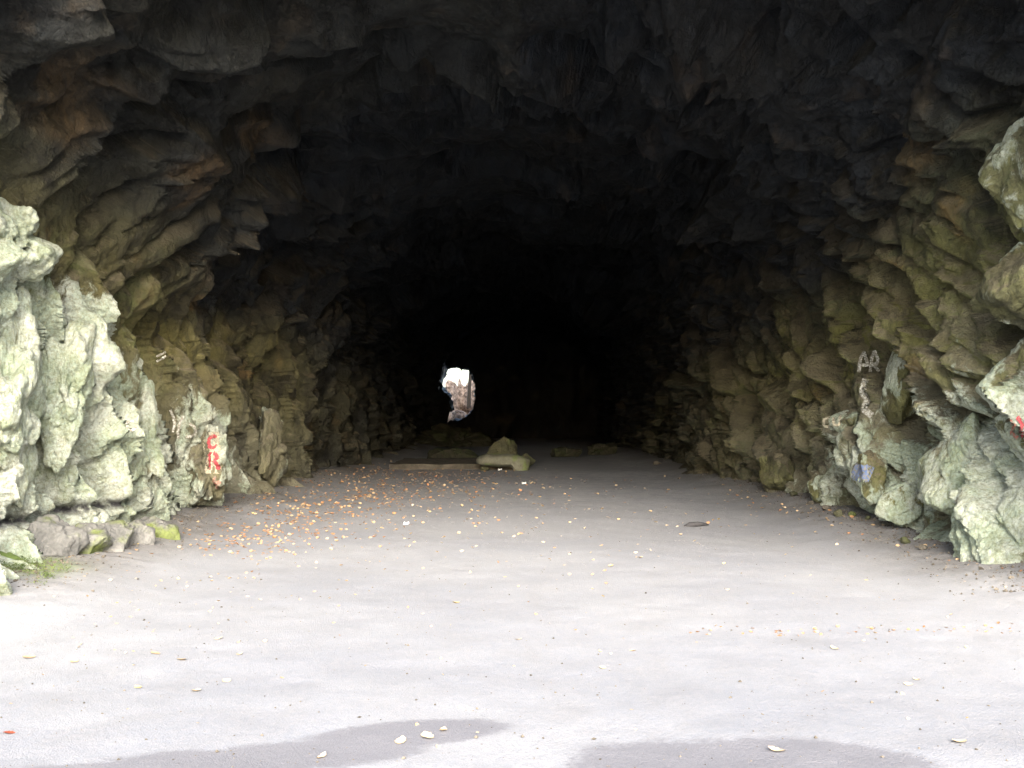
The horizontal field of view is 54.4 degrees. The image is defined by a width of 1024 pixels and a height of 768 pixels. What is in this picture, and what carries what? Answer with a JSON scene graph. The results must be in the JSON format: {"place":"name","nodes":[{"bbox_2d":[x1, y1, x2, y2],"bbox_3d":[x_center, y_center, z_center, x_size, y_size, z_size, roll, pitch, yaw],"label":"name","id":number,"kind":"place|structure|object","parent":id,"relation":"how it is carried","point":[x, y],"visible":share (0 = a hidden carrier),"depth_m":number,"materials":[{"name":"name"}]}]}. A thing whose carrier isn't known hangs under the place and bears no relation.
{"place":"outdoors","nodes":[
{"label":"outdoors","id":0,"kind":"place"},
{"bbox_2d":[443,368,468,386],"label":"sky","id":1,"kind":"structure","parent":0,"point":[453,374],"materials":[{"name":"white"}]},
{"bbox_2d":[0,0,1023,595],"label":"rock tunnel","id":2,"kind":"object","parent":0,"point":[256,246],"visible":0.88,"depth_m":13.93,"materials":[{"name":"grey stone"}]},
{"bbox_2d":[0,436,1023,767],"bbox_3d":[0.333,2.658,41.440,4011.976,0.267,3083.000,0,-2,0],"label":"ground","id":3,"kind":"structure","parent":0,"point":[688,708],"depth_m":7.18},
{"bbox_2d":[23,655,35,657],"bbox_3d":[-3.178,1.795,6.553,0.081,0.010,0.093,3,-5,30],"label":"fallen leaf","id":4,"kind":"object","parent":3,"relation":"on","point":[28,656],"visible":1,"depth_m":6.57,"materials":[{"name":"beige plant"}]},
{"bbox_2d":[1,555,73,583],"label":"grass","id":5,"kind":"structure","parent":3,"relation":"on","point":[31,562],"depth_m":9.16,"materials":[{"name":"green plant"}]},
{"bbox_2d":[316,751,325,757],"bbox_3d":[-0.884,1.722,4.615,0.041,0.014,0.071,-9,-1,22],"label":"fallen leaf","id":6,"kind":"object","parent":3,"relation":"on","point":[323,754],"visible":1,"depth_m":4.63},
{"bbox_2d":[394,736,405,743],"bbox_3d":[-0.541,1.728,4.827,0.062,0.011,0.076,-5,8,11],"label":"fallen leaf","id":7,"kind":"object","parent":3,"relation":"on","point":[401,739],"visible":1,"depth_m":4.84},
{"bbox_2d":[421,731,433,737],"bbox_3d":[-0.416,1.730,4.899,0.071,0.013,0.087,7,1,-27],"label":"fallen leaf","id":8,"kind":"object","parent":3,"relation":"on","point":[427,734],"visible":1,"depth_m":4.91,"materials":[{"name":"beige plant"}]},
{"bbox_2d":[389,457,512,469],"bbox_3d":[-1.669,2.412,29.655,3.550,0.304,3.649,0,-2,0],"label":"concrete ledge","id":9,"kind":"object","parent":3,"relation":"on","point":[433,464],"visible":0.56,"depth_m":27.89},
{"bbox_2d":[426,448,478,458],"bbox_3d":[-1.952,2.439,33.953,1.944,0.550,0.887,0,-2,-8],"label":"stone block","id":10,"kind":"object","parent":3,"relation":"on","point":[449,453],"depth_m":33.63,"materials":[{"name":"stone"}]},
{"bbox_2d":[414,423,495,446],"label":"rubble heap","id":11,"kind":"object","parent":3,"relation":"on","point":[442,435],"visible":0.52,"depth_m":45.81,"materials":[{"name":"stone"}]},
{"bbox_2d":[445,379,474,422],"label":"rock bank","id":12,"kind":"object","parent":3,"relation":"on","point":[458,393],"visible":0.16,"depth_m":70.71,"materials":[{"name":"brown stone"}]},
{"bbox_2d":[452,410,466,418],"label":"boulder","id":13,"kind":"object","parent":12,"relation":"on","point":[458,414],"visible":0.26,"depth_m":67.58,"materials":[{"name":"grey stone"}]},
{"bbox_2d":[467,374,471,407],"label":"bare tree","id":14,"kind":"object","parent":12,"relation":"on","point":[469,393],"visible":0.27,"depth_m":68.94,"materials":[{"name":"plant"}]},
{"bbox_2d":[480,465,488,470],"bbox_3d":[-0.744,2.304,27.291,0.245,0.235,0.301,0,-2,0],"label":"stone","id":15,"kind":"object","parent":3,"relation":"on","point":[484,468],"visible":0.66,"depth_m":27.20,"materials":[{"name":"stone"}]},
{"bbox_2d":[486,436,517,454],"bbox_3d":[-0.283,1.983,28.531,0.846,0.975,0.848,-1,-2,33],"label":"boulder","id":16,"kind":"object","parent":3,"relation":"on","point":[504,445],"visible":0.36,"depth_m":28.34,"materials":[{"name":"stone"}]},
{"bbox_2d":[476,453,529,470],"bbox_3d":[-0.241,2.197,27.247,1.477,0.592,0.865,0,-2,0],"label":"stone slab","id":17,"kind":"object","parent":3,"relation":"on","point":[514,462],"depth_m":26.88,"materials":[{"name":"stone"}]},
{"bbox_2d":[15,461,1023,732],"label":"leaf litter","id":18,"kind":"object","parent":3,"relation":"on","point":[347,477],"visible":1,"depth_m":15.79,"materials":[{"name":"orange plant"}]},
{"bbox_2d":[522,453,535,467],"bbox_3d":[0.374,2.206,28.227,0.508,0.510,0.465,-2,-2,43],"label":"stone","id":19,"kind":"object","parent":3,"relation":"on","point":[532,461],"visible":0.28,"depth_m":28.14,"materials":[{"name":"stone"}]},
{"bbox_2d":[550,447,581,456],"bbox_3d":[1.943,2.459,35.440,1.148,0.454,0.689,0,-2,-14],"label":"stone block","id":20,"kind":"object","parent":3,"relation":"on","point":[563,452],"depth_m":35.16,"materials":[{"name":"stone"}]},
{"bbox_2d":[587,442,616,454],"bbox_3d":[3.383,2.507,37.427,1.118,0.646,0.743,0,-2,0],"label":"stone block","id":21,"kind":"object","parent":3,"relation":"on","point":[602,449],"depth_m":37.15,"materials":[{"name":"stone"}]},
{"bbox_2d":[684,522,708,526],"bbox_3d":[2.606,1.985,14.058,0.366,0.093,0.109,0,-2,0],"label":"bark piece","id":22,"kind":"object","parent":3,"relation":"on","point":[693,524],"visible":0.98,"depth_m":14.03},
{"bbox_2d":[768,746,783,750],"bbox_3d":[1.238,1.706,4.653,0.082,0.014,0.061,5,-1,24],"label":"fallen leaf","id":23,"kind":"object","parent":3,"relation":"on","point":[774,748],"visible":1,"depth_m":4.66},
{"bbox_2d":[789,491,797,496],"bbox_3d":[4.709,1.839,16.647,0.141,0.100,0.142,0,-2,0],"label":"stone","id":24,"kind":"object","parent":3,"relation":"on","point":[792,493],"visible":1,"depth_m":16.62,"materials":[{"name":"stone"}]},
{"bbox_2d":[822,505,830,509],"bbox_3d":[4.562,1.797,14.455,0.125,0.082,0.113,-1,-2,26],"label":"stone","id":25,"kind":"object","parent":3,"relation":"on","point":[825,507],"visible":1,"depth_m":14.43,"materials":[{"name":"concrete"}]},
{"bbox_2d":[833,509,842,516],"bbox_3d":[4.477,1.772,13.665,0.148,0.115,0.115,-2,-2,45],"label":"stone","id":26,"kind":"object","parent":3,"relation":"on","point":[837,513],"visible":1,"depth_m":13.62,"materials":[{"name":"grey stone"}]},
{"bbox_2d":[848,511,855,515],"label":"stone","id":27,"kind":"object","parent":3,"relation":"on","point":[851,513],"visible":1,"depth_m":13.45,"materials":[{"name":"green stone"}]},
{"bbox_2d":[900,537,910,543],"bbox_3d":[4.468,1.776,11.301,0.118,0.092,0.124,0,-2,0],"label":"stone","id":28,"kind":"object","parent":3,"relation":"on","point":[904,540],"visible":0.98,"depth_m":11.27,"materials":[{"name":"green stone"}]},
{"bbox_2d":[918,544,927,549],"bbox_3d":[4.414,1.751,10.695,0.101,0.067,0.088,-1,-2,36],"label":"stone","id":29,"kind":"object","parent":3,"relation":"on","point":[922,547],"visible":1,"depth_m":10.67,"materials":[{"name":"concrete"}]},
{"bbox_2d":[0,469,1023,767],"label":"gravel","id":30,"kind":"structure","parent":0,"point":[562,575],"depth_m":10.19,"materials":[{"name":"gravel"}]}
]}

